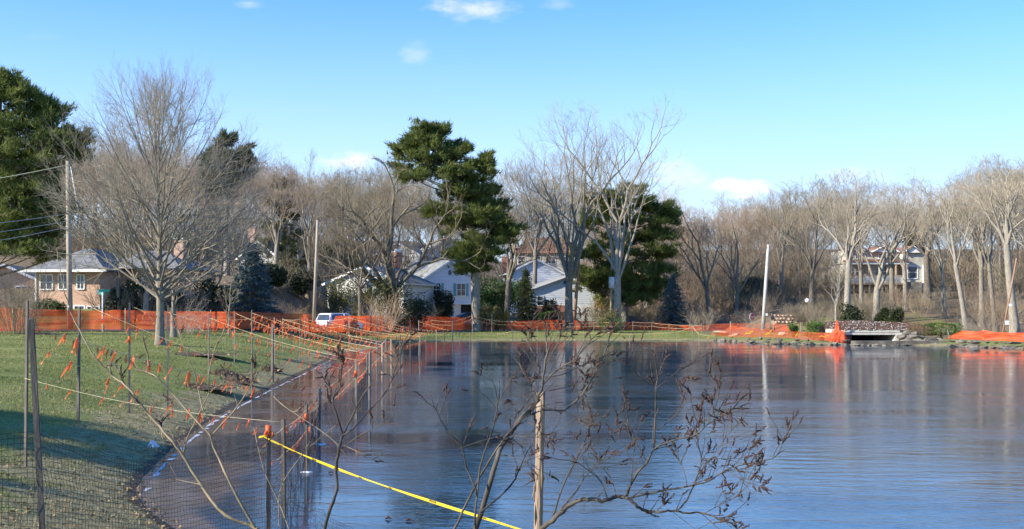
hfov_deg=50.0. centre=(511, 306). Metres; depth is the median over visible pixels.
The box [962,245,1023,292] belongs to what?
brush
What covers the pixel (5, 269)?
house
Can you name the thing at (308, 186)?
woodland tree
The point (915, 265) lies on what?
house
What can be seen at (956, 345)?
shore rock
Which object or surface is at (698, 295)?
brush
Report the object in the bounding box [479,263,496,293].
brush
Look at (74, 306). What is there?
window
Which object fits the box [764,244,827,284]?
brush
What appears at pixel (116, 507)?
dry grass
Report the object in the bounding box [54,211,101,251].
brush
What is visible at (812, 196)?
woodland tree
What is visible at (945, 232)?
woodland tree
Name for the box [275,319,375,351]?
string line
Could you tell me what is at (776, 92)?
sky
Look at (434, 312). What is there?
brush
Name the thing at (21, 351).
grass
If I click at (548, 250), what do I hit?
woodland tree
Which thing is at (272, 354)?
wooden stake
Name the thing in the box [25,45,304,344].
lawn tree
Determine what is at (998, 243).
woodland tree
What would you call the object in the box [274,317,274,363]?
wooden stake
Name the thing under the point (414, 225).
woodland tree
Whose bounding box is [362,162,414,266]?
woodland tree
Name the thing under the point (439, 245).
woodland tree
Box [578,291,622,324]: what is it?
brush
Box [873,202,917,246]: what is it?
woodland tree
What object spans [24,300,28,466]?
wooden stake
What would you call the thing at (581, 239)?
woodland tree
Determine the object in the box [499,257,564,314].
house
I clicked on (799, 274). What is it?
woodland tree
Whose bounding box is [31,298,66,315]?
foundation shrub
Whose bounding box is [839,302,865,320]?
evergreen shrub
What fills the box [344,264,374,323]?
tall shrub
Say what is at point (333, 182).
woodland tree
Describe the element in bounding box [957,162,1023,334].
bare tree
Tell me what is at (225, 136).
pine tree
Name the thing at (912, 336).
shore rock
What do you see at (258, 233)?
house
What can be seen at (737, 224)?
woodland tree
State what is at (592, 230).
woodland tree
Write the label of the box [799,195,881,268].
woodland tree
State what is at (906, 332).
shore rock
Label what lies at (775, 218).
woodland tree
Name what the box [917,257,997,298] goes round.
brush
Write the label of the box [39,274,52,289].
window
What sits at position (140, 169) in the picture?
woodland tree
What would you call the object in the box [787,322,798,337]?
round shrub
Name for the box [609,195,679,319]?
woodland tree
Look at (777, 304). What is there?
brush
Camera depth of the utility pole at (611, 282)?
117.88 m
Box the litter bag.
[147,440,159,447]
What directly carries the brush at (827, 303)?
on the ground at (286, 301)
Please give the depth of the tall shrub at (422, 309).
107.85 m
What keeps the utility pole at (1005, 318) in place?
on the ground at (286, 301)
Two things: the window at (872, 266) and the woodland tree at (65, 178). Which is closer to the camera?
the window at (872, 266)
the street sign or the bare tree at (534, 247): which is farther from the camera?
the bare tree at (534, 247)
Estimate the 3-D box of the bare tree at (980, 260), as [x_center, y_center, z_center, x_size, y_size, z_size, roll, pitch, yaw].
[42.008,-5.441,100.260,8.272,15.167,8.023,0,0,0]
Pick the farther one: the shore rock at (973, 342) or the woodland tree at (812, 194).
the woodland tree at (812, 194)
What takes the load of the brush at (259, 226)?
on the ground at (286, 301)
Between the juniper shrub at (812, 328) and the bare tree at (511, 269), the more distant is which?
the bare tree at (511, 269)
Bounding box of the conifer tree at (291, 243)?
[255,174,313,276]
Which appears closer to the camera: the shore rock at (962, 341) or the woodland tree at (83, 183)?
the shore rock at (962, 341)
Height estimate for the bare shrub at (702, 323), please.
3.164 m
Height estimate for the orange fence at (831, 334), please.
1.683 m
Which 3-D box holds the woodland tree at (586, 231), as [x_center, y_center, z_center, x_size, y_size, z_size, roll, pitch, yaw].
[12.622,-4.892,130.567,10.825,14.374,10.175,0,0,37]
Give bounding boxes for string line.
[6,319,315,406]
[24,315,125,325]
[25,378,277,426]
[35,326,268,396]
[37,347,263,434]
[98,310,317,391]
[134,307,353,373]
[168,312,352,367]
[211,319,353,362]
[240,315,366,355]
[253,313,364,354]
[253,314,282,322]
[254,320,368,361]
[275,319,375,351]
[285,320,378,344]
[286,411,304,432]
[292,321,380,347]
[301,320,386,344]
[306,319,394,337]
[327,323,403,339]
[332,322,399,337]
[351,318,417,338]
[367,319,424,334]
[388,322,441,335]
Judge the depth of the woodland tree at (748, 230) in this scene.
132.55 m
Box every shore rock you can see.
[896,334,904,339]
[902,330,910,334]
[907,334,918,338]
[925,338,937,340]
[950,344,964,346]
[956,339,966,343]
[965,344,978,347]
[967,340,980,343]
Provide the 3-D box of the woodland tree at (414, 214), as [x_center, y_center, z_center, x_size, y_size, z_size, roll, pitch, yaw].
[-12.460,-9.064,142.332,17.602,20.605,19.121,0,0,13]
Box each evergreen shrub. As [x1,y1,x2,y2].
[286,266,320,298]
[479,275,519,314]
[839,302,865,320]
[887,306,904,322]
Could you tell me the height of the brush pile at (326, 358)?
0.445 m
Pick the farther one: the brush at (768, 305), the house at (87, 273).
the brush at (768, 305)
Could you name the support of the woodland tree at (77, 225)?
on the ground at (286, 301)
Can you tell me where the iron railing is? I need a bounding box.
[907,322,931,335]
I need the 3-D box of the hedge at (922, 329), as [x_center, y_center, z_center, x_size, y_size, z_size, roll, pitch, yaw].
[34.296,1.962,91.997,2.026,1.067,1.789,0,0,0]
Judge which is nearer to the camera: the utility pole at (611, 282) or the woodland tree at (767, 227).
the utility pole at (611, 282)
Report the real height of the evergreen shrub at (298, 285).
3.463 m
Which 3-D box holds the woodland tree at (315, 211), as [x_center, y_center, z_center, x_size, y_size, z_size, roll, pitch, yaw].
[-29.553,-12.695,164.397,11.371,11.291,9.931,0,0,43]
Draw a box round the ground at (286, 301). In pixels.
[0,237,1023,528]
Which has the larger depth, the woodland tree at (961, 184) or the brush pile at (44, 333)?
the woodland tree at (961, 184)
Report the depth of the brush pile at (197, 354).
44.68 m
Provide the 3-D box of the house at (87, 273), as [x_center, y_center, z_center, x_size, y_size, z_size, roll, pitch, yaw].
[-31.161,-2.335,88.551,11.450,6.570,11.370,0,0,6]
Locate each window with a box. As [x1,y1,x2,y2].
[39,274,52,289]
[58,274,66,289]
[73,305,84,308]
[76,274,84,289]
[456,283,465,295]
[518,256,525,263]
[537,296,543,305]
[548,256,555,263]
[855,265,858,274]
[865,265,873,276]
[874,265,877,276]
[882,265,888,276]
[907,266,917,278]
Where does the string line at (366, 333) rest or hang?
attached to the wooden stake
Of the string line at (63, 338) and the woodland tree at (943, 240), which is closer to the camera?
the string line at (63, 338)
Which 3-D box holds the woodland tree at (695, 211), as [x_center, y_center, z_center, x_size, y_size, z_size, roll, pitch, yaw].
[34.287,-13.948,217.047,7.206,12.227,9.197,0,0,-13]
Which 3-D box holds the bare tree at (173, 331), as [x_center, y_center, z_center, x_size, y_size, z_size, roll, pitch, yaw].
[-18.172,-0.230,59.903,7.623,4.367,5.172,0,0,-18]
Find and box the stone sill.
[851,341,949,344]
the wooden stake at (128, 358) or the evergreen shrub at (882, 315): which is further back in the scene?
the evergreen shrub at (882, 315)
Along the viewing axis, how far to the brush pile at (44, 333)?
59.70 m
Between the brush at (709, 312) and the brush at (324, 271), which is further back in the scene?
the brush at (324, 271)
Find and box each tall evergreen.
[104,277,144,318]
[142,289,191,314]
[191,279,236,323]
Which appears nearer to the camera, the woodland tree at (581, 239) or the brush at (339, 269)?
the brush at (339, 269)
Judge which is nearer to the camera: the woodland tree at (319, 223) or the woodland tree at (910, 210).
the woodland tree at (319, 223)
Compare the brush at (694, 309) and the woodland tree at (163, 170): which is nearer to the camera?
the brush at (694, 309)
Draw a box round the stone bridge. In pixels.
[818,320,911,342]
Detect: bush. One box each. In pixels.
[477,303,494,330]
[491,304,500,330]
[496,309,509,330]
[593,291,609,324]
[596,308,623,332]
[599,318,623,332]
[937,331,944,338]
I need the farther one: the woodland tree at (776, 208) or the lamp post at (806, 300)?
the woodland tree at (776, 208)
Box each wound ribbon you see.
[263,425,271,436]
[300,413,308,422]
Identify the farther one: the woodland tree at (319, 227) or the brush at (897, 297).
the woodland tree at (319, 227)
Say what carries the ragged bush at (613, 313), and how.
on the ground at (286, 301)
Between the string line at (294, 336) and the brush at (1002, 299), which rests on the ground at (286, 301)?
the brush at (1002, 299)
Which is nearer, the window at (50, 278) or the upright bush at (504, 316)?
the window at (50, 278)
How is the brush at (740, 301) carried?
on the ground at (286, 301)
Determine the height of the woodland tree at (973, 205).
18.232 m
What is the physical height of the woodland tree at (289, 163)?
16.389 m
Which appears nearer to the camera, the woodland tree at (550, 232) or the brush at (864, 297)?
the brush at (864, 297)
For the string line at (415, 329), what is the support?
hanging from the wooden stake
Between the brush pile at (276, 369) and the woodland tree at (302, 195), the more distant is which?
the woodland tree at (302, 195)
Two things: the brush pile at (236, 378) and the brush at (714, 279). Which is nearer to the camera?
the brush pile at (236, 378)
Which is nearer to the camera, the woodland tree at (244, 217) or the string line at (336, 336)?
the string line at (336, 336)
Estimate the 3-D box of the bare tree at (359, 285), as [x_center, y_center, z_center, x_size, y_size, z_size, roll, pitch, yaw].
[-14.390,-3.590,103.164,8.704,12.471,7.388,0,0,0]
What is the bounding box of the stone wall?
[773,315,797,324]
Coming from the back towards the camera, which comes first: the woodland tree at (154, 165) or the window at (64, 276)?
the woodland tree at (154, 165)
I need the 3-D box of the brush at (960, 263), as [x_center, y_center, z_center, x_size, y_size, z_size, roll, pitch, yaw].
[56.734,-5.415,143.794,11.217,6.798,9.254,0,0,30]
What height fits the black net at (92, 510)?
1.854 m
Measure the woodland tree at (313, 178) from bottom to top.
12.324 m
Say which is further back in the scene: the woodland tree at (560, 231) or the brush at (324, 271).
the woodland tree at (560, 231)
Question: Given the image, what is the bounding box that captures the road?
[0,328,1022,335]
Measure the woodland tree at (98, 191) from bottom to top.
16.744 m
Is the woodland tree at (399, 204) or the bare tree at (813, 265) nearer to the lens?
the bare tree at (813, 265)
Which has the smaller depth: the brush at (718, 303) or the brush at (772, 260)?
the brush at (718, 303)
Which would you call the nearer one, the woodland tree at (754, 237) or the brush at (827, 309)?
the brush at (827, 309)
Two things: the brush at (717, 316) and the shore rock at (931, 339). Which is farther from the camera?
the brush at (717, 316)
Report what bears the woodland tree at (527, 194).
on the ground at (286, 301)
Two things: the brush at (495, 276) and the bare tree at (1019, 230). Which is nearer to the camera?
the bare tree at (1019, 230)
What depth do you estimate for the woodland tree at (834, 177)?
188.46 m
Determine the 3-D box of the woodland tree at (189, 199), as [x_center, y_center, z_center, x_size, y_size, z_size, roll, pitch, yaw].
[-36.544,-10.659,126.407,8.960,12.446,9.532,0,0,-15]
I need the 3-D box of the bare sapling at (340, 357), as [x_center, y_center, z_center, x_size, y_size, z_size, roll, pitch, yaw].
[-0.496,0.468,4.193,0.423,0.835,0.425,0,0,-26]
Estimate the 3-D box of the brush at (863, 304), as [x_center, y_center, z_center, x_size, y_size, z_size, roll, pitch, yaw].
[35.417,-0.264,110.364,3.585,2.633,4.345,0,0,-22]
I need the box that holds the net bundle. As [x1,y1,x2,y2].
[828,320,846,342]
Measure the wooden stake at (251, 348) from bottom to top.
2.846 m
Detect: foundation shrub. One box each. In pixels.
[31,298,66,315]
[541,298,559,326]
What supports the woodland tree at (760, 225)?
on the ground at (286, 301)
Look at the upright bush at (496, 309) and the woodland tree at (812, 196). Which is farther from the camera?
the woodland tree at (812, 196)
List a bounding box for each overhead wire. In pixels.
[0,214,63,222]
[0,228,61,240]
[1,165,65,177]
[1,221,65,231]
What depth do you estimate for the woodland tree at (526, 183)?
222.44 m
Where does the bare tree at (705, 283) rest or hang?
on the ground at (286, 301)
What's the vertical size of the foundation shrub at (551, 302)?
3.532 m
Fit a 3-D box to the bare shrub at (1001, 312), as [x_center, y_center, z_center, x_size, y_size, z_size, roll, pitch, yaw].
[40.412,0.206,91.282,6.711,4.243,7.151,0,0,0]
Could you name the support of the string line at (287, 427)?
attached to the black net at (313, 438)
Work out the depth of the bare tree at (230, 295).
68.06 m
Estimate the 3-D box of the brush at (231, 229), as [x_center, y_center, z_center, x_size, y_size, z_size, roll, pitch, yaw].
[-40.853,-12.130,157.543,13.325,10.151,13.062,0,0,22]
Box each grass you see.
[0,329,698,365]
[0,342,270,518]
[0,377,215,528]
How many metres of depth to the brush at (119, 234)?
159.97 m
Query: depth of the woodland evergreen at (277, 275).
103.25 m
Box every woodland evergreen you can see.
[236,261,287,287]
[299,243,336,265]
[327,255,365,277]
[738,276,778,300]
[776,223,808,276]
[900,208,931,258]
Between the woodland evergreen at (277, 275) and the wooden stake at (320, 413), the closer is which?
the wooden stake at (320, 413)
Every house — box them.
[0,264,34,288]
[20,238,219,308]
[235,227,313,268]
[321,265,438,327]
[375,243,430,266]
[392,249,470,318]
[420,239,457,260]
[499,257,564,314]
[514,238,574,278]
[523,276,598,325]
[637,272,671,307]
[830,245,931,292]
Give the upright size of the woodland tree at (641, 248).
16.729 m
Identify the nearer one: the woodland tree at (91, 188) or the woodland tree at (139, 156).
the woodland tree at (91, 188)
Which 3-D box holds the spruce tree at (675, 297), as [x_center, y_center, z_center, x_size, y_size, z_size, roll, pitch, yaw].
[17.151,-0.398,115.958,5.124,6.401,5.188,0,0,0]
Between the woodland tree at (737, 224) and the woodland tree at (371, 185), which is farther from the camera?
the woodland tree at (371, 185)
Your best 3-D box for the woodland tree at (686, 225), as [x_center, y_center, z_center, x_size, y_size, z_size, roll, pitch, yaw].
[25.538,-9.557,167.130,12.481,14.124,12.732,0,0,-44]
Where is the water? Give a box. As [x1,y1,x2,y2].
[136,338,1023,528]
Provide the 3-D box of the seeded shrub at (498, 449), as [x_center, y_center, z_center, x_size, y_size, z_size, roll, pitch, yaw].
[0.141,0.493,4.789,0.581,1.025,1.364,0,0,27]
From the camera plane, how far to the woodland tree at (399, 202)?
212.09 m
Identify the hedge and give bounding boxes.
[538,311,564,328]
[909,324,935,334]
[922,322,963,334]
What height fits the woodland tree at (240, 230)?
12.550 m
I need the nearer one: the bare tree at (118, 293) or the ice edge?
the ice edge
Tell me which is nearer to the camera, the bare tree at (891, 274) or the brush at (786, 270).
the bare tree at (891, 274)
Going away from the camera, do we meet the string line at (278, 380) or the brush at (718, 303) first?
the string line at (278, 380)
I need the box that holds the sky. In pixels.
[0,0,1023,261]
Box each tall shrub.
[322,275,355,314]
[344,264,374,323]
[364,270,393,331]
[382,281,416,332]
[408,290,433,330]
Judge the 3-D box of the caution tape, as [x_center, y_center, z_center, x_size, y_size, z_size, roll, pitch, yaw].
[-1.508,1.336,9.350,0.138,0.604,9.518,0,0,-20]
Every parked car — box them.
[314,313,363,331]
[446,313,471,325]
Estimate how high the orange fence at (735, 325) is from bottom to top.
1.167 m
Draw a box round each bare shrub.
[0,242,73,334]
[137,295,229,333]
[267,300,325,325]
[622,297,678,329]
[682,305,724,330]
[733,311,769,334]
[892,312,943,333]
[956,285,1023,332]
[957,309,996,337]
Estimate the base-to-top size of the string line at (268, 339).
1.130 m
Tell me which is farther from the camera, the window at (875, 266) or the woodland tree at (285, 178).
the window at (875, 266)
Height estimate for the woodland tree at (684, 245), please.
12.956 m
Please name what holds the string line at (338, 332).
attached to the wooden stake at (391, 352)
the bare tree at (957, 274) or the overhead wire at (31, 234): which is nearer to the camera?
the overhead wire at (31, 234)
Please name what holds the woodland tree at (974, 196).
on the ground at (286, 301)
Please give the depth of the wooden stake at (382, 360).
43.98 m
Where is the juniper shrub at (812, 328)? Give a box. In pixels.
[802,319,824,337]
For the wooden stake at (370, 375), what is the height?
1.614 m
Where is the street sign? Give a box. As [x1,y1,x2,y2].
[97,289,109,331]
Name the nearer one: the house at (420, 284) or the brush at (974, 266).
the house at (420, 284)
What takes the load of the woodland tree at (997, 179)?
on the ground at (286, 301)
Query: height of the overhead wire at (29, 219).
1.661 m
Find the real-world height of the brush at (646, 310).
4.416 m
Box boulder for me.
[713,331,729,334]
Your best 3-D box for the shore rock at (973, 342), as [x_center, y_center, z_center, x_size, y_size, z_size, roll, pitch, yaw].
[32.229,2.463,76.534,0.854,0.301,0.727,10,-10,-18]
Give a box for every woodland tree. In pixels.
[24,155,88,249]
[27,156,86,199]
[39,146,103,247]
[57,150,137,248]
[59,161,112,248]
[63,143,110,246]
[63,157,94,250]
[70,132,161,251]
[70,137,129,232]
[71,145,113,250]
[76,130,138,251]
[79,138,168,258]
[81,146,180,256]
[93,149,163,239]
[94,152,145,252]
[96,137,142,217]
[106,157,214,249]
[112,133,166,249]
[122,144,184,222]
[123,161,222,246]
[125,149,172,250]
[134,144,192,232]
[134,153,207,240]
[135,140,190,250]
[156,173,224,252]
[160,161,243,239]
[174,166,247,247]
[175,164,243,262]
[208,187,263,253]
[212,166,275,238]
[223,151,294,224]
[223,191,253,264]
[229,192,276,241]
[235,158,298,235]
[248,165,314,221]
[249,175,315,226]
[257,170,326,268]
[259,162,305,218]
[286,191,338,239]
[289,148,327,241]
[289,174,310,224]
[292,203,351,243]
[295,182,384,259]
[299,167,376,256]
[301,189,336,267]
[304,163,368,213]
[317,159,355,257]
[318,166,446,265]
[321,167,408,263]
[324,167,371,252]
[334,158,383,209]
[341,167,397,257]
[344,161,459,265]
[349,150,435,242]
[350,173,439,250]
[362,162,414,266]
[363,177,434,242]
[366,153,410,235]
[379,185,431,257]
[384,190,437,253]
[395,181,440,247]
[397,191,463,260]
[400,189,441,247]
[406,195,449,242]
[419,187,554,285]
[428,198,461,258]
[456,177,565,278]
[488,189,572,271]
[494,158,562,234]
[496,168,567,244]
[505,186,588,263]
[522,182,590,275]
[525,178,645,275]
[532,171,585,258]
[559,174,594,268]
[571,188,633,311]
[578,223,654,273]
[587,210,690,282]
[591,179,690,263]
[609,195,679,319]
[632,205,709,276]
[637,204,716,317]
[646,221,724,308]
[662,201,720,272]
[666,216,711,287]
[670,206,706,262]
[674,205,763,306]
[679,217,728,294]
[684,204,758,294]
[706,209,779,301]
[709,191,729,259]
[710,204,761,266]
[719,214,778,271]
[721,227,756,268]
[724,220,767,300]
[731,202,794,270]
[738,188,795,242]
[745,200,811,264]
[751,197,813,287]
[753,182,835,265]
[757,197,785,277]
[762,193,860,298]
[771,180,820,287]
[773,216,823,294]
[774,187,840,253]
[777,188,850,240]
[782,179,829,250]
[785,191,847,257]
[789,189,867,275]
[798,196,854,265]
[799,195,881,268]
[806,172,913,249]
[807,166,885,242]
[810,216,859,301]
[813,189,878,248]
[827,176,911,244]
[846,196,904,244]
[861,178,935,247]
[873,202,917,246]
[877,178,938,233]
[877,192,962,255]
[903,198,958,285]
[905,173,1013,299]
[912,186,989,280]
[915,178,1019,274]
[923,217,969,274]
[939,167,1023,298]
[941,169,1001,259]
[944,214,967,263]
[947,172,1017,253]
[949,174,1023,270]
[952,151,1023,286]
[953,170,1004,277]
[965,150,1023,251]
[965,159,1005,270]
[965,184,1023,290]
[971,159,1023,270]
[988,173,1023,274]
[995,170,1023,198]
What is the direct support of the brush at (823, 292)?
on the ground at (286, 301)
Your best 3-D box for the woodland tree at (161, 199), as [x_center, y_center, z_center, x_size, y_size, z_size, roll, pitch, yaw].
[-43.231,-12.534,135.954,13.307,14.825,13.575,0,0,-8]
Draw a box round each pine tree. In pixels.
[0,63,95,275]
[193,126,259,275]
[384,115,529,331]
[565,180,687,327]
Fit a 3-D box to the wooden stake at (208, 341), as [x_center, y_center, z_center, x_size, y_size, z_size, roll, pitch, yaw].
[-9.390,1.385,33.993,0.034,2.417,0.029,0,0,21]
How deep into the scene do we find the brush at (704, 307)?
126.94 m
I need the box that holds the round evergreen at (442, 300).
[430,285,454,324]
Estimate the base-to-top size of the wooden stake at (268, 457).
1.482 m
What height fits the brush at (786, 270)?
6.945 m
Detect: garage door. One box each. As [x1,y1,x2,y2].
[450,304,457,316]
[573,305,593,323]
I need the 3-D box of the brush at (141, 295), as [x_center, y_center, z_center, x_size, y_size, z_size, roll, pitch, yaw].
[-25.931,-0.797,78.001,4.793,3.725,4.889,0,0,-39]
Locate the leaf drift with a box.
[116,407,229,528]
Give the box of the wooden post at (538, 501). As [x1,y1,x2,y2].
[532,392,544,528]
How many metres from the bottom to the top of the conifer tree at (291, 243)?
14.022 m
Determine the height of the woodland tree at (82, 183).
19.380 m
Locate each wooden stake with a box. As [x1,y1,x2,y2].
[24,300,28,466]
[28,318,44,528]
[77,306,80,422]
[128,303,129,412]
[167,305,168,407]
[208,313,208,371]
[234,311,234,362]
[251,310,252,394]
[266,424,270,528]
[271,324,273,381]
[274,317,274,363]
[281,419,285,517]
[299,318,299,356]
[304,317,304,355]
[304,403,307,470]
[319,388,320,443]
[355,359,356,418]
[366,353,367,391]
[369,352,370,399]
[376,342,377,381]
[381,343,382,376]
[390,339,391,367]
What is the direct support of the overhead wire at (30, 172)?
attached to the utility pole at (68, 266)
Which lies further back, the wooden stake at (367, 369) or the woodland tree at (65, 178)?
the woodland tree at (65, 178)
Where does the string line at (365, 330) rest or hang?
attached to the wooden stake
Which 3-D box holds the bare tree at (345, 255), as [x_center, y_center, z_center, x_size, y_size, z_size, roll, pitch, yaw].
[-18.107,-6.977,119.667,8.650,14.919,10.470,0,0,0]
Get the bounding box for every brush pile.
[15,328,64,334]
[152,345,267,355]
[175,377,250,389]
[205,363,249,376]
[219,367,270,383]
[257,360,291,372]
[312,354,352,360]
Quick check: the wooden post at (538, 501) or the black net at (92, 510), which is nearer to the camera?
the wooden post at (538, 501)
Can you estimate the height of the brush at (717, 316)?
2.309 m
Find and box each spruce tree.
[224,241,284,332]
[510,268,539,328]
[652,274,695,328]
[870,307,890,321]
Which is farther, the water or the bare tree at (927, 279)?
the bare tree at (927, 279)
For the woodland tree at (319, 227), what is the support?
on the ground at (286, 301)
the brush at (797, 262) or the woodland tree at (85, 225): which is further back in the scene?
the brush at (797, 262)
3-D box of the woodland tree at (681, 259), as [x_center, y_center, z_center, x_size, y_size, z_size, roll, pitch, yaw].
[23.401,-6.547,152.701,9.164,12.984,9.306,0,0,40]
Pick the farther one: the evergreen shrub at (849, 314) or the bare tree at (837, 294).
the evergreen shrub at (849, 314)
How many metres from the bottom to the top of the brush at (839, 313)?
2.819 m
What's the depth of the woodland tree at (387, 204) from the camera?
147.14 m
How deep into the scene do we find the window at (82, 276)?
83.86 m
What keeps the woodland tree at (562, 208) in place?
on the ground at (286, 301)
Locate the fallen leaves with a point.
(45, 503)
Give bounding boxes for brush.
[53,225,93,251]
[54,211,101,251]
[71,227,129,254]
[72,213,117,248]
[72,276,142,318]
[79,214,169,253]
[109,215,186,250]
[113,279,179,318]
[115,226,155,257]
[134,222,188,251]
[148,217,214,260]
[167,279,229,327]
[185,217,238,260]
[192,210,267,255]
[222,193,304,241]
[231,287,277,322]
[252,220,311,246]
[264,253,305,286]
[269,216,333,250]
[273,234,329,270]
[303,286,351,312]
[306,233,352,267]
[306,250,354,281]
[315,220,372,259]
[320,243,384,270]
[322,257,382,280]
[342,244,391,266]
[354,289,406,333]
[424,305,444,319]
[479,261,524,308]
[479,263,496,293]
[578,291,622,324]
[587,289,656,326]
[630,299,666,321]
[633,289,664,316]
[644,293,696,319]
[651,263,703,311]
[653,256,717,297]
[662,259,723,312]
[679,286,711,323]
[682,307,714,327]
[684,244,745,287]
[688,307,701,321]
[691,281,743,319]
[695,256,740,297]
[698,301,724,324]
[699,249,774,298]
[703,240,798,283]
[707,309,729,327]
[710,295,740,316]
[713,268,778,308]
[720,311,742,327]
[722,254,790,285]
[730,295,749,308]
[732,287,768,312]
[733,306,757,324]
[739,238,803,279]
[741,271,802,304]
[748,289,779,316]
[753,246,819,293]
[763,292,788,308]
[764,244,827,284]
[767,285,797,304]
[775,269,832,304]
[778,255,845,291]
[780,299,806,321]
[783,300,810,319]
[787,304,822,325]
[797,297,839,323]
[798,298,830,317]
[804,265,869,299]
[807,249,836,277]
[810,291,853,317]
[817,258,874,292]
[818,229,899,258]
[818,296,857,319]
[832,297,879,320]
[841,292,889,320]
[842,288,872,311]
[851,294,881,315]
[863,282,897,306]
[865,298,892,311]
[868,291,902,311]
[876,242,956,274]
[883,278,920,308]
[900,290,940,313]
[911,245,982,289]
[912,280,953,308]
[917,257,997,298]
[925,294,977,322]
[931,249,977,283]
[942,254,987,291]
[943,223,1023,280]
[945,253,996,283]
[961,268,995,301]
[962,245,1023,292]
[964,293,988,313]
[967,282,1006,306]
[971,295,1002,319]
[973,294,1023,319]
[974,256,1023,297]
[984,232,1023,282]
[986,289,1023,314]
[992,264,1023,298]
[1006,294,1023,315]
[1011,245,1023,289]
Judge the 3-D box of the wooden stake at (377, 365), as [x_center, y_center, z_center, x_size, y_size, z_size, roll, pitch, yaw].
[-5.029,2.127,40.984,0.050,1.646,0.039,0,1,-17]
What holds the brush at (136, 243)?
on the ground at (286, 301)
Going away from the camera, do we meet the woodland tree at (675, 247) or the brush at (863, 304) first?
the brush at (863, 304)
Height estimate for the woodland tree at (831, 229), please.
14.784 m
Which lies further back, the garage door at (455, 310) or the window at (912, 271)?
the window at (912, 271)
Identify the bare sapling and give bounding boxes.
[56,247,266,528]
[251,396,387,528]
[314,320,422,528]
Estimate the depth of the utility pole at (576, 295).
115.85 m
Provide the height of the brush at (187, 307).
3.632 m
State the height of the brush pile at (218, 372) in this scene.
0.478 m
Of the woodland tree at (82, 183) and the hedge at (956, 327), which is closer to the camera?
the hedge at (956, 327)
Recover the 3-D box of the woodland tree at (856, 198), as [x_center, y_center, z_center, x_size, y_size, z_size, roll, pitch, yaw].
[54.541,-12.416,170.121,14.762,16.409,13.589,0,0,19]
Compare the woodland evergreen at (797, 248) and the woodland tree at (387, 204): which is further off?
the woodland evergreen at (797, 248)
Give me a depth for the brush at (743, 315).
115.88 m
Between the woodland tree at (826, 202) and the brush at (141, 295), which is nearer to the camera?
the brush at (141, 295)
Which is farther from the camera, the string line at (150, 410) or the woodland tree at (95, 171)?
the woodland tree at (95, 171)
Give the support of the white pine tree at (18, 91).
on the ground at (286, 301)
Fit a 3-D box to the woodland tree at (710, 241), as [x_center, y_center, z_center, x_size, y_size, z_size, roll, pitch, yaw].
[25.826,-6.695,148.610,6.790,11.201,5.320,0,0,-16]
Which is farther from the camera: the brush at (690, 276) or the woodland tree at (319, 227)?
the brush at (690, 276)
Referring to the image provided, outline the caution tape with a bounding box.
[259,436,519,528]
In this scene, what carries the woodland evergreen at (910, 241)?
on the ground at (286, 301)
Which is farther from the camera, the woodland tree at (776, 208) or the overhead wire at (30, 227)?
the woodland tree at (776, 208)
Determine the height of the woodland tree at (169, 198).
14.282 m
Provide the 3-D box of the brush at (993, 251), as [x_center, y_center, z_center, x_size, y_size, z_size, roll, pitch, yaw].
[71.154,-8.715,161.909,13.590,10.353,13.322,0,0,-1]
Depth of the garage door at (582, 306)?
127.13 m
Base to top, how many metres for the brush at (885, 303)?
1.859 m
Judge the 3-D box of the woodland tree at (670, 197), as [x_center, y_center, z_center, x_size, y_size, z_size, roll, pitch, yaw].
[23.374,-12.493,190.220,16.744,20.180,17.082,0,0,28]
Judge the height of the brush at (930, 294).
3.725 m
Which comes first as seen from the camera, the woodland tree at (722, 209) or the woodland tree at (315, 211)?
the woodland tree at (315, 211)
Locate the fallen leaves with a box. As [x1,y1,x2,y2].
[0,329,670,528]
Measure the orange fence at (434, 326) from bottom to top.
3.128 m
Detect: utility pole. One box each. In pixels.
[66,161,78,329]
[312,220,318,323]
[573,238,581,322]
[609,255,613,314]
[761,244,771,328]
[1002,258,1016,331]
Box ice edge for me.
[144,357,333,490]
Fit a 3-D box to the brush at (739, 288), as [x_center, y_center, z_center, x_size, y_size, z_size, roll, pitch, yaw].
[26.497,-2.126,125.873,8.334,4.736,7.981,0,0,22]
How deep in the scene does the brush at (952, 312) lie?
103.74 m
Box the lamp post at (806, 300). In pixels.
[805,297,809,325]
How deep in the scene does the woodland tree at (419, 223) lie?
195.81 m
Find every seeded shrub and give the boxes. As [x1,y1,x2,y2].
[412,303,645,528]
[538,342,805,528]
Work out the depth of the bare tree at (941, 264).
108.01 m
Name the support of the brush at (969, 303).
on the ground at (286, 301)
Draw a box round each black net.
[0,432,268,528]
[264,471,351,528]
[271,370,367,523]
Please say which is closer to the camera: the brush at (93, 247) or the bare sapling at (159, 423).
the bare sapling at (159, 423)
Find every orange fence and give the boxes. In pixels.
[0,299,699,332]
[702,321,785,330]
[712,325,844,341]
[947,329,1023,341]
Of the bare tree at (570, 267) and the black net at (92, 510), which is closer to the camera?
the black net at (92, 510)
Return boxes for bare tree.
[73,200,152,318]
[123,266,240,336]
[134,245,166,323]
[173,200,256,323]
[197,200,277,300]
[213,287,242,334]
[227,156,323,288]
[265,169,341,300]
[298,154,496,331]
[311,172,386,273]
[312,203,397,322]
[396,182,462,259]
[496,110,644,329]
[496,152,583,284]
[496,189,553,328]
[522,89,687,330]
[660,192,734,325]
[690,191,788,315]
[753,182,814,303]
[767,175,851,309]
[801,170,896,318]
[813,261,854,320]
[815,188,887,314]
[822,167,943,320]
[845,184,918,307]
[863,199,939,309]
[889,194,975,299]
[911,195,982,317]
[913,182,987,333]
[925,167,1023,326]
[949,169,1019,331]
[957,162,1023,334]
[977,149,1023,246]

